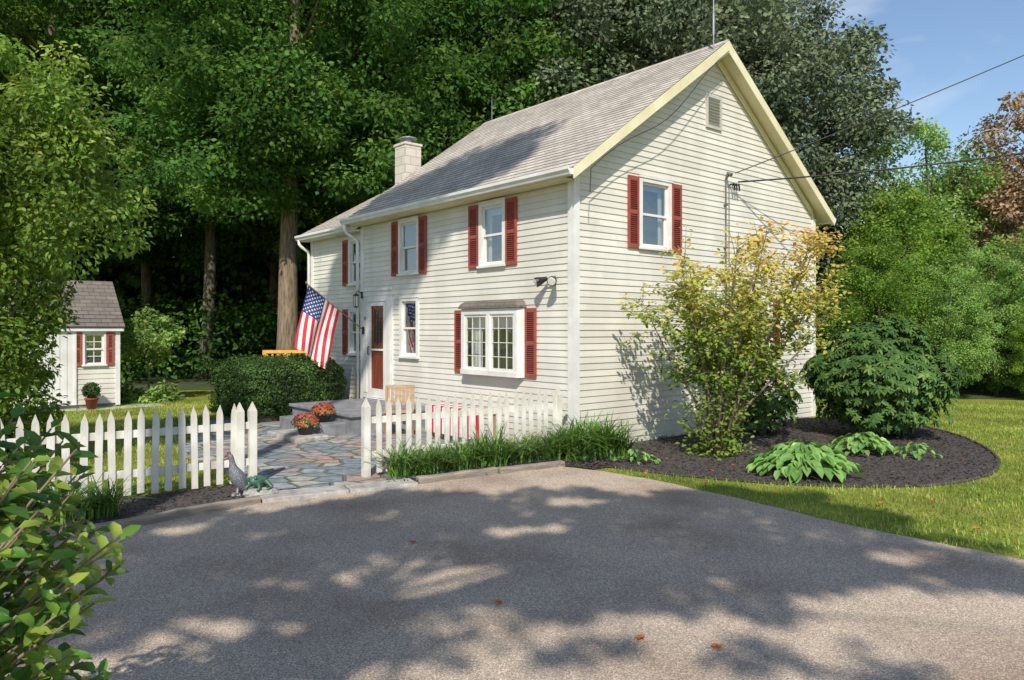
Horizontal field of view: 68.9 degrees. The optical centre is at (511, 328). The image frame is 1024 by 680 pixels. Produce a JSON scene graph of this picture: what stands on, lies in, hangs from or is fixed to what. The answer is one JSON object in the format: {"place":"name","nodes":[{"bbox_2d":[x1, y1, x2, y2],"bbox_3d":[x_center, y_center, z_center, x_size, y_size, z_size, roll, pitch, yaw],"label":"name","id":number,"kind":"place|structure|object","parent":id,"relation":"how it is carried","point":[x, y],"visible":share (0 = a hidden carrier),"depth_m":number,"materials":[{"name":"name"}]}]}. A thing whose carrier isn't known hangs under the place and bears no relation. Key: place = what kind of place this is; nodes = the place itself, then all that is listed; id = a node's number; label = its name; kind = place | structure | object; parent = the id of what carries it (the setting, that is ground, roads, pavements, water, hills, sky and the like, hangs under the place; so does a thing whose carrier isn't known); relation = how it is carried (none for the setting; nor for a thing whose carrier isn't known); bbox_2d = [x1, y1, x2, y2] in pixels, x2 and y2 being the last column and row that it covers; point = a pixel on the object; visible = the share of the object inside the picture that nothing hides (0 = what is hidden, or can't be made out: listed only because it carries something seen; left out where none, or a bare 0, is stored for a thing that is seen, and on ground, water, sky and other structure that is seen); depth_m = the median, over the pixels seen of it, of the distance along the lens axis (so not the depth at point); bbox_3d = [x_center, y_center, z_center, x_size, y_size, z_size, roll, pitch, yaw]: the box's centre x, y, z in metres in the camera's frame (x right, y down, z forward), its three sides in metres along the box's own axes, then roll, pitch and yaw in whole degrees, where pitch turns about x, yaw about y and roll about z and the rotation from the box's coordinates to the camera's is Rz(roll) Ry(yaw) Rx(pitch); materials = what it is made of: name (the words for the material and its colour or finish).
{"place":"outdoors","nodes":[
{"label":"outdoors","id":0,"kind":"place"},
{"bbox_2d":[55,403,162,410],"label":"gravel path","id":1,"kind":"structure","parent":0,"point":[120,407],"depth_m":18.04,"materials":[{"name":"beige gravel"}]},
{"bbox_2d":[81,382,101,409],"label":"potted plant","id":2,"kind":"object","parent":1,"relation":"on","point":[92,391],"visible":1,"depth_m":17.30,"materials":[{"name":"green plant"}]},
{"bbox_2d":[5,398,229,501],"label":"grass","id":3,"kind":"structure","parent":0,"point":[161,412],"depth_m":14.63,"materials":[{"name":"green plant"}]},
{"bbox_2d":[186,419,519,488],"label":"patio","id":4,"kind":"structure","parent":0,"point":[286,464],"depth_m":10.91,"materials":[{"name":"grey stone"}]},
{"bbox_2d":[268,398,424,442],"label":"porch steps","id":5,"kind":"structure","parent":4,"relation":"on","point":[345,419],"depth_m":13.39,"materials":[{"name":"stone"}]},
{"bbox_2d":[291,413,319,434],"bbox_3d":[-3.524,1.627,12.760,0.489,0.376,0.497,0,0,0],"label":"potted mum","id":6,"kind":"object","parent":5,"relation":"on","point":[306,424],"visible":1,"depth_m":12.65,"materials":[{"name":"red plant"}]},
{"bbox_2d":[311,402,335,421],"bbox_3d":[-3.382,1.502,13.396,0.460,0.357,0.468,0,0,0],"label":"potted mum","id":7,"kind":"object","parent":5,"relation":"on","point":[323,413],"visible":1,"depth_m":13.29,"materials":[{"name":"red plant"}]},
{"bbox_2d":[383,385,414,434],"bbox_3d":[-1.994,1.465,13.177,0.520,0.891,0.561,0,0,-5],"label":"wooden chair","id":8,"kind":"object","parent":4,"relation":"on","point":[392,387],"visible":0.77,"depth_m":13.38,"materials":[{"name":"beige wood"}]},
{"bbox_2d":[425,403,496,438],"bbox_3d":[-0.851,1.603,12.462,0.425,0.575,1.500,0,0,-40],"label":"bench","id":9,"kind":"object","parent":4,"relation":"on","point":[442,422],"visible":0.34,"depth_m":12.29,"materials":[{"name":"wood"}]},
{"bbox_2d":[361,387,567,476],"bbox_3d":[-0.525,1.393,10.434,3.332,1.013,0.090,0,0,-34],"label":"picket fence","id":10,"kind":"object","parent":4,"relation":"on","point":[556,406],"visible":0.79,"depth_m":10.17,"materials":[{"name":"paint"}]},
{"bbox_2d":[3,467,1023,679],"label":"driveway","id":11,"kind":"structure","parent":0,"point":[584,574],"depth_m":5.33,"materials":[{"name":"grey asphalt"}]},
{"bbox_2d":[635,634,644,638],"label":"fallen leaf","id":12,"kind":"object","parent":11,"relation":"on","point":[640,636],"visible":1,"depth_m":4.55,"materials":[{"name":"orange plant"}]},
{"bbox_2d":[711,643,723,648],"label":"fallen leaf","id":13,"kind":"object","parent":11,"relation":"on","point":[715,645],"visible":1,"depth_m":4.42,"materials":[{"name":"orange plant"}]},
{"bbox_2d":[13,389,1023,559],"bbox_3d":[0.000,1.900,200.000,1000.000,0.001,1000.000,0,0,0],"label":"ground","id":14,"kind":"structure","parent":0,"point":[192,395],"depth_m":8.58,"materials":[{"name":"green plant"}]},
{"bbox_2d":[0,279,124,409],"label":"shed","id":15,"kind":"structure","parent":14,"relation":"on","point":[87,350],"depth_m":17.83,"materials":[{"name":"paint"}]},
{"bbox_2d":[13,331,76,407],"bbox_3d":[-10.678,0.920,17.093,1.240,1.760,0.075,0,0,-40],"label":"door","id":16,"kind":"structure","parent":15,"relation":"in","point":[67,350],"depth_m":17.33,"materials":[{"name":"wood"}]},
{"bbox_2d":[77,331,113,366],"bbox_3d":[-9.937,0.484,17.757,0.836,0.832,0.135,0,0,-40],"label":"window","id":17,"kind":"structure","parent":15,"relation":"in","point":[107,338],"depth_m":17.79,"materials":[{"name":"white wood"}]},
{"bbox_2d":[47,528,80,540],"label":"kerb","id":18,"kind":"structure","parent":14,"relation":"on","point":[54,533],"depth_m":6.69,"materials":[{"name":"grey concrete"}]},
{"bbox_2d":[0,392,140,679],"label":"shrub","id":19,"kind":"object","parent":14,"relation":"on","point":[27,632],"visible":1,"depth_m":2.21,"materials":[{"name":"green plant"}]},
{"bbox_2d":[0,33,156,465],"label":"tree","id":20,"kind":"object","parent":14,"relation":"on","point":[52,143],"visible":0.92,"depth_m":9.67,"materials":[{"name":"green plant"}]},
{"bbox_2d":[0,402,256,502],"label":"picket fence","id":21,"kind":"object","parent":14,"relation":"on","point":[237,425],"visible":0.84,"depth_m":8.43,"materials":[{"name":"paint"}]},
{"bbox_2d":[33,485,259,531],"bbox_3d":[-4.835,1.886,7.128,1.770,0.001,5.100,0,0,44],"label":"mulch bed","id":22,"kind":"object","parent":14,"relation":"on","point":[185,501],"visible":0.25,"depth_m":8.08,"materials":[{"name":"brown wood"}]},
{"bbox_2d":[41,466,151,523],"bbox_3d":[-4.328,1.650,7.434,1.502,0.480,1.618,0,0,-28],"label":"daylily","id":23,"kind":"object","parent":22,"relation":"on","point":[63,516],"visible":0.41,"depth_m":7.34,"materials":[{"name":"green plant"}]},
{"bbox_2d":[67,474,152,519],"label":"daylily","id":24,"kind":"object","parent":22,"relation":"on","point":[99,510],"visible":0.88,"depth_m":7.45,"materials":[{"name":"green plant"}]},
{"bbox_2d":[224,452,247,495],"bbox_3d":[-3.102,1.634,8.427,0.225,0.493,0.178,0,0,15],"label":"bird statue","id":25,"kind":"object","parent":22,"relation":"on","point":[238,478],"visible":0.89,"depth_m":8.37,"materials":[{"name":"grey stone"}]},
{"bbox_2d":[242,485,278,496],"bbox_3d":[-2.825,1.843,8.404,0.405,0.115,0.350,0,0,-17],"label":"rock","id":26,"kind":"object","parent":22,"relation":"on","point":[252,491],"visible":0.66,"depth_m":8.29,"materials":[{"name":"grey stone"}]},
{"bbox_2d":[244,475,273,490],"bbox_3d":[-2.844,1.723,8.370,0.316,0.162,0.258,0,0,20],"label":"frog statue","id":27,"kind":"object","parent":26,"relation":"on","point":[258,481],"visible":1,"depth_m":8.31,"materials":[{"name":"green ceramic"}]},
{"bbox_2d":[120,379,184,403],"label":"plant","id":28,"kind":"object","parent":14,"relation":"on","point":[131,395],"visible":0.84,"depth_m":19.18,"materials":[{"name":"green plant"}]},
{"bbox_2d":[120,306,187,390],"bbox_3d":[-9.618,0.645,19.708,1.938,2.513,2.196,0,0,0],"label":"tree","id":29,"kind":"object","parent":14,"relation":"on","point":[140,335],"visible":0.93,"depth_m":19.53,"materials":[{"name":"green plant"}]},
{"bbox_2d":[81,496,260,532],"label":"kerb","id":30,"kind":"structure","parent":14,"relation":"on","point":[168,515],"depth_m":7.47,"materials":[{"name":"grey concrete"}]},
{"bbox_2d":[206,352,348,421],"bbox_3d":[-5.115,1.238,16.213,2.543,1.374,2.626,0,0,-40],"label":"hedge","id":31,"kind":"object","parent":14,"relation":"on","point":[270,387],"visible":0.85,"depth_m":15.33,"materials":[{"name":"green plant"}]},
{"bbox_2d":[87,0,473,356],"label":"tree","id":32,"kind":"object","parent":14,"relation":"on","point":[280,120],"visible":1,"depth_m":20.43,"materials":[{"name":"green plant"}]},
{"bbox_2d":[262,350,306,356],"bbox_3d":[-5.800,1.230,19.178,1.150,1.340,0.121,0,0,-12],"label":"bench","id":33,"kind":"object","parent":14,"relation":"on","point":[272,352],"visible":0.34,"depth_m":19.11,"materials":[{"name":"yellow wood"}]},
{"bbox_2d":[260,485,348,502],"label":"kerb","id":34,"kind":"structure","parent":14,"relation":"on","point":[295,494],"depth_m":8.38,"materials":[{"name":"stone"}]},
{"bbox_2d":[344,478,417,491],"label":"kerb","id":35,"kind":"structure","parent":14,"relation":"on","point":[367,486],"depth_m":8.87,"materials":[{"name":"stone"}]},
{"bbox_2d":[416,467,497,483],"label":"kerb","id":36,"kind":"structure","parent":14,"relation":"on","point":[462,474],"depth_m":9.37,"materials":[{"name":"grey concrete"}]},
{"bbox_2d":[377,456,618,482],"bbox_3d":[0.122,1.886,9.825,3.965,0.001,1.235,0,0,-41],"label":"mulch bed","id":37,"kind":"object","parent":14,"relation":"on","point":[582,464],"visible":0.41,"depth_m":10.33,"materials":[{"name":"brown wood"}]},
{"bbox_2d":[358,436,459,478],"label":"daylily","id":38,"kind":"object","parent":37,"relation":"on","point":[401,470],"visible":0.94,"depth_m":9.51,"materials":[{"name":"green plant"}]},
{"bbox_2d":[362,441,464,475],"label":"daylily","id":39,"kind":"object","parent":37,"relation":"on","point":[425,468],"visible":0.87,"depth_m":9.56,"materials":[{"name":"green plant"}]},
{"bbox_2d":[411,436,460,473],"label":"daylily","id":40,"kind":"object","parent":37,"relation":"on","point":[441,467],"visible":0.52,"depth_m":9.80,"materials":[{"name":"green plant"}]},
{"bbox_2d":[410,435,494,471],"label":"daylily","id":41,"kind":"object","parent":37,"relation":"on","point":[458,465],"visible":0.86,"depth_m":9.85,"materials":[{"name":"green plant"}]},
{"bbox_2d":[421,433,506,467],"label":"daylily","id":42,"kind":"object","parent":37,"relation":"on","point":[476,459],"visible":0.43,"depth_m":10.08,"materials":[{"name":"green plant"}]},
{"bbox_2d":[434,421,554,468],"bbox_3d":[-0.199,1.577,10.204,1.654,0.626,1.361,0,0,40],"label":"daylily","id":43,"kind":"object","parent":37,"relation":"on","point":[496,460],"visible":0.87,"depth_m":10.14,"materials":[{"name":"green plant"}]},
{"bbox_2d":[488,435,529,462],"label":"daylily","id":44,"kind":"object","parent":37,"relation":"on","point":[511,458],"visible":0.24,"depth_m":10.39,"materials":[{"name":"green plant"}]},
{"bbox_2d":[492,431,573,464],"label":"daylily","id":45,"kind":"object","parent":37,"relation":"on","point":[525,457],"visible":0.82,"depth_m":10.43,"materials":[{"name":"green plant"}]},
{"bbox_2d":[512,431,560,459],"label":"daylily","id":46,"kind":"object","parent":37,"relation":"on","point":[537,448],"visible":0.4,"depth_m":10.71,"materials":[{"name":"green plant"}]},
{"bbox_2d":[530,422,586,455],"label":"daylily","id":47,"kind":"object","parent":37,"relation":"on","point":[557,438],"visible":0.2,"depth_m":10.88,"materials":[{"name":"green plant"}]},
{"bbox_2d":[526,427,603,460],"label":"daylily","id":48,"kind":"object","parent":37,"relation":"on","point":[552,452],"visible":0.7,"depth_m":10.70,"materials":[{"name":"green plant"}]},
{"bbox_2d":[507,415,636,461],"bbox_3d":[1.074,1.551,10.696,1.970,0.678,1.900,0,0,16],"label":"daylily","id":49,"kind":"object","parent":37,"relation":"on","point":[577,452],"visible":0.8,"depth_m":10.62,"materials":[{"name":"green plant"}]},
{"bbox_2d":[518,411,650,461],"bbox_3d":[1.092,1.538,10.732,2.203,0.704,2.373,0,0,16],"label":"daylily","id":50,"kind":"object","parent":37,"relation":"on","point":[602,453],"visible":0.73,"depth_m":10.66,"materials":[{"name":"green plant"}]},
{"bbox_2d":[535,410,647,444],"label":"daylily","id":51,"kind":"object","parent":37,"relation":"on","point":[587,428],"visible":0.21,"depth_m":10.94,"materials":[{"name":"green plant"}]},
{"bbox_2d":[497,460,564,473],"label":"kerb","id":52,"kind":"structure","parent":14,"relation":"on","point":[525,467],"depth_m":9.96,"materials":[{"name":"grey concrete"}]},
{"bbox_2d":[294,0,835,442],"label":"house","id":53,"kind":"structure","parent":14,"relation":"on","point":[512,253],"depth_m":13.43,"materials":[{"name":"paint"}]},
{"bbox_2d":[294,281,364,368],"bbox_3d":[-3.857,-0.045,15.906,1.589,1.890,0.150,0,0,-40],"label":"flag","id":54,"kind":"object","parent":53,"relation":"attached to","point":[318,319],"visible":1,"depth_m":15.71,"materials":[{"name":"multicoloured fabric"}]},
{"bbox_2d":[342,236,359,285],"bbox_3d":[-3.596,-1.521,17.104,0.207,1.102,0.958,0,0,-40],"label":"window","id":55,"kind":"structure","parent":53,"relation":"in","point":[348,262],"depth_m":17.19,"materials":[{"name":"white wood"}]},
{"bbox_2d":[342,307,359,355],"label":"window","id":56,"kind":"structure","parent":53,"relation":"in","point":[348,331],"depth_m":17.19,"materials":[{"name":"white wood"}]},
{"bbox_2d":[367,301,385,398],"bbox_3d":[-2.869,0.465,16.019,0.171,2.068,0.710,0,0,-40],"label":"door","id":57,"kind":"structure","parent":53,"relation":"in","point":[376,348],"depth_m":16.06,"materials":[{"name":"red wood"}]},
{"bbox_2d":[397,296,419,358],"bbox_3d":[-2.061,-0.016,15.072,0.135,1.252,0.740,0,0,-40],"label":"window","id":58,"kind":"structure","parent":53,"relation":"in","point":[403,353],"depth_m":15.25,"materials":[{"name":"white wood"}]},
{"bbox_2d":[391,215,426,275],"bbox_3d":[-2.071,-1.651,15.083,0.135,1.162,1.296,0,0,-40],"label":"window","id":59,"kind":"structure","parent":53,"relation":"in","point":[398,247],"depth_m":15.15,"materials":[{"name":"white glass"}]},
{"bbox_2d":[468,197,516,268],"bbox_3d":[-0.304,-1.646,13.041,0.207,1.172,1.336,0,0,-40],"label":"window","id":60,"kind":"structure","parent":53,"relation":"in","point":[477,237],"depth_m":13.15,"materials":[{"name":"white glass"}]},
{"bbox_2d":[454,299,536,377],"bbox_3d":[-0.352,0.167,12.961,0.262,1.305,2.250,0,0,-40],"label":"bay window","id":61,"kind":"structure","parent":53,"relation":"in","point":[490,315],"depth_m":12.86,"materials":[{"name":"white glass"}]},
{"bbox_2d":[628,175,681,252],"bbox_3d":[2.406,-1.936,12.759,1.416,1.232,0.207,0,0,-40],"label":"window","id":62,"kind":"structure","parent":53,"relation":"in","point":[672,218],"depth_m":12.85,"materials":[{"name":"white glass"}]},
{"bbox_2d":[745,297,780,353],"bbox_3d":[4.915,-0.031,14.872,1.356,1.162,0.207,0,0,-40],"label":"window","id":63,"kind":"structure","parent":53,"relation":"in","point":[778,333],"depth_m":15.06,"materials":[{"name":"white wood"}]},
{"bbox_2d":[589,416,999,486],"bbox_3d":[5.094,1.888,12.000,8.093,0.001,4.885,0,0,-43],"label":"mulch bed","id":64,"kind":"object","parent":14,"relation":"on","point":[847,483],"visible":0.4,"depth_m":10.66,"materials":[{"name":"black wood"}]},
{"bbox_2d":[572,409,666,459],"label":"daylily","id":65,"kind":"object","parent":64,"relation":"on","point":[621,447],"visible":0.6,"depth_m":10.82,"materials":[{"name":"green plant"}]},
{"bbox_2d":[612,449,660,464],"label":"hosta","id":66,"kind":"object","parent":64,"relation":"on","point":[633,454],"visible":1,"depth_m":10.45,"materials":[{"name":"green plant"}]},
{"bbox_2d":[615,215,854,460],"bbox_3d":[3.451,0.196,11.019,3.422,3.514,2.728,0,0,-24],"label":"shrub","id":67,"kind":"object","parent":64,"relation":"on","point":[742,331],"visible":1,"depth_m":10.90,"materials":[{"name":"yellow plant"}]},
{"bbox_2d":[723,365,802,434],"bbox_3d":[4.406,1.277,13.276,1.460,1.270,1.315,0,0,0],"label":"rhododendron","id":68,"kind":"object","parent":64,"relation":"on","point":[764,407],"visible":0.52,"depth_m":12.93,"materials":[{"name":"green plant"}]},
{"bbox_2d":[745,439,865,482],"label":"hosta","id":69,"kind":"object","parent":64,"relation":"on","point":[807,458],"visible":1,"depth_m":9.45,"materials":[{"name":"green plant"}]},
{"bbox_2d":[828,432,902,455],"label":"hosta","id":70,"kind":"object","parent":64,"relation":"on","point":[866,442],"visible":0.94,"depth_m":11.14,"materials":[{"name":"green plant"}]},
{"bbox_2d":[799,313,972,437],"bbox_3d":[6.394,0.833,13.102,2.632,2.196,2.618,0,0,0],"label":"rhododendron","id":71,"kind":"object","parent":64,"relation":"on","point":[870,377],"visible":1,"depth_m":12.38,"materials":[{"name":"green plant"}]},
{"bbox_2d":[889,442,942,459],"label":"hosta","id":72,"kind":"object","parent":64,"relation":"on","point":[911,446],"visible":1,"depth_m":10.94,"materials":[{"name":"green plant"}]},
{"bbox_2d":[914,424,1000,487],"bbox_3d":[6.798,1.890,11.508,1.117,0.054,6.458,0,0,28],"label":"bed edging","id":73,"kind":"object","parent":14,"relation":"on","point":[990,472],"visible":0.76,"depth_m":9.55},
{"bbox_2d":[1003,311,1023,393],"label":"tree","id":74,"kind":"object","parent":14,"relation":"on","point":[1017,367],"visible":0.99,"depth_m":19.81,"materials":[{"name":"green plant"}]},
{"bbox_2d":[120,361,1023,399],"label":"forest floor","id":75,"kind":"structure","parent":0,"point":[968,392],"depth_m":24.25,"materials":[{"name":"green plant"}]},
{"bbox_2d":[0,0,68,246],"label":"tree","id":76,"kind":"object","parent":75,"relation":"on","point":[19,20],"depth_m":30.95,"materials":[{"name":"green plant"}]},
{"bbox_2d":[0,0,127,194],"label":"tree","id":77,"kind":"object","parent":75,"relation":"on","point":[35,30],"visible":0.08,"depth_m":23.84,"materials":[{"name":"green plant"}]},
{"bbox_2d":[0,0,223,278],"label":"tree","id":78,"kind":"object","parent":75,"relation":"on","point":[97,71],"visible":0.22,"depth_m":23.40,"materials":[{"name":"green plant"}]},
{"bbox_2d":[8,0,223,370],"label":"tree","id":79,"kind":"object","parent":75,"relation":"on","point":[144,260],"visible":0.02,"depth_m":31.45,"materials":[{"name":"green plant"}]},
{"bbox_2d":[44,0,318,378],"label":"tree","id":80,"kind":"object","parent":75,"relation":"on","point":[209,249],"visible":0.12,"depth_m":27.83,"materials":[{"name":"green plant"}]},
{"bbox_2d":[157,0,332,347],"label":"tree","id":81,"kind":"object","parent":75,"relation":"on","point":[273,265],"visible":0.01,"depth_m":35.91,"materials":[{"name":"green plant"}]},
{"bbox_2d":[212,0,465,271],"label":"tree","id":82,"kind":"object","parent":75,"relation":"on","point":[314,219],"visible":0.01,"depth_m":29.20,"materials":[{"name":"green plant"}]},
{"bbox_2d":[6,0,809,362],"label":"distant wood","id":83,"kind":"object","parent":75,"relation":"on","point":[236,274],"visible":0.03,"depth_m":41.21,"materials":[{"name":"green plant"}]},
{"bbox_2d":[300,0,530,219],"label":"tree","id":84,"kind":"object","parent":75,"relation":"on","point":[333,208],"visible":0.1,"depth_m":24.83,"materials":[{"name":"green plant"}]},
{"bbox_2d":[119,289,835,383],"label":"undergrowth","id":85,"kind":"object","parent":75,"relation":"on","point":[262,335],"visible":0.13,"depth_m":26.70,"materials":[{"name":"green plant"}]},
{"bbox_2d":[77,224,957,354],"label":"distant wood","id":86,"kind":"object","parent":75,"relation":"on","point":[822,268],"visible":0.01,"depth_m":44.89,"materials":[{"name":"green plant"}]},
{"bbox_2d":[386,0,655,164],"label":"tree","id":87,"kind":"object","parent":75,"relation":"on","point":[475,82],"visible":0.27,"depth_m":23.66,"materials":[{"name":"green plant"}]},
{"bbox_2d":[441,0,816,183],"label":"tree","id":88,"kind":"object","parent":75,"relation":"on","point":[670,16],"visible":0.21,"depth_m":23.80,"materials":[{"name":"green plant"}]},
{"bbox_2d":[627,0,789,48],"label":"tree","id":89,"kind":"object","parent":75,"relation":"on","point":[732,13],"depth_m":34.43,"materials":[{"name":"green plant"}]},
{"bbox_2d":[615,0,920,301],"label":"tree","id":90,"kind":"object","parent":75,"relation":"on","point":[815,62],"visible":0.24,"depth_m":24.57,"materials":[{"name":"green plant"}]},
{"bbox_2d":[817,227,947,351],"bbox_3d":[10.242,-0.362,20.648,3.470,4.733,3.260,0,0,-16],"label":"tree","id":91,"kind":"object","parent":75,"relation":"on","point":[880,259],"visible":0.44,"depth_m":20.18,"materials":[{"name":"green plant"}]},
{"bbox_2d":[817,178,988,339],"bbox_3d":[12.107,-1.390,23.500,5.047,6.884,4.741,0,0,33],"label":"tree","id":92,"kind":"object","parent":75,"relation":"on","point":[949,233],"visible":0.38,"depth_m":22.63,"materials":[{"name":"green plant"}]},
{"bbox_2d":[816,183,1022,352],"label":"distant wood","id":93,"kind":"object","parent":75,"relation":"on","point":[916,186],"visible":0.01,"depth_m":43.34,"materials":[{"name":"green plant"}]},
{"bbox_2d":[816,310,1023,392],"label":"undergrowth","id":94,"kind":"object","parent":75,"relation":"on","point":[984,380],"visible":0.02,"depth_m":22.15,"materials":[{"name":"green plant"}]},
{"bbox_2d":[837,116,1021,327],"bbox_3d":[14.247,-2.762,25.816,5.718,9.336,5.513,0,0,32],"label":"tree","id":95,"kind":"object","parent":75,"relation":"on","point":[923,129],"visible":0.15,"depth_m":25.08,"materials":[{"name":"green plant"}]},
{"bbox_2d":[872,174,1014,374],"bbox_3d":[17.438,-2.212,29.902,6.308,8.605,5.926,0,0,-25],"label":"tree","id":96,"kind":"object","parent":75,"relation":"on","point":[941,192],"depth_m":29.36,"materials":[{"name":"green plant"}]},
{"bbox_2d":[906,261,999,398],"bbox_3d":[11.846,0.035,20.116,2.287,3.734,2.205,0,0,-37],"label":"tree","id":97,"kind":"object","parent":75,"relation":"on","point":[949,329],"visible":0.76,"depth_m":19.71,"materials":[{"name":"green plant"}]},
{"bbox_2d":[943,237,1023,395],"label":"tree","id":98,"kind":"object","parent":75,"relation":"on","point":[998,324],"visible":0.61,"depth_m":20.67,"materials":[{"name":"green plant"}]},
{"bbox_2d":[945,90,1023,300],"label":"tree","id":99,"kind":"object","parent":75,"relation":"on","point":[1012,199],"visible":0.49,"depth_m":25.23,"materials":[{"name":"brown plant"}]},
{"bbox_2d":[977,221,1023,366],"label":"tree","id":100,"kind":"object","parent":75,"relation":"on","point":[993,275],"visible":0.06,"depth_m":23.01,"materials":[{"name":"green plant"}]},
{"bbox_2d":[163,0,1023,236],"label":"sky","id":101,"kind":"structure","parent":0,"point":[939,44],"materials":[{"name":"blue"}]},
{"bbox_3d":[16.150,-3.600,14.250,0.300,11.000,0.285,0,0,0],"label":"utility pole","id":102,"kind":"object","parent":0,"visible":0},
{"bbox_2d":[735,55,1023,173],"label":"overhead wire","id":103,"kind":"object","parent":102,"relation":"attached to","point":[878,115],"visible":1,"depth_m":13.93,"materials":[{"name":"rubber"}]},
{"bbox_2d":[738,152,1023,182],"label":"overhead wire","id":104,"kind":"object","parent":102,"relation":"attached to","point":[880,169],"visible":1,"depth_m":14.11,"materials":[{"name":"rubber"}]}
]}

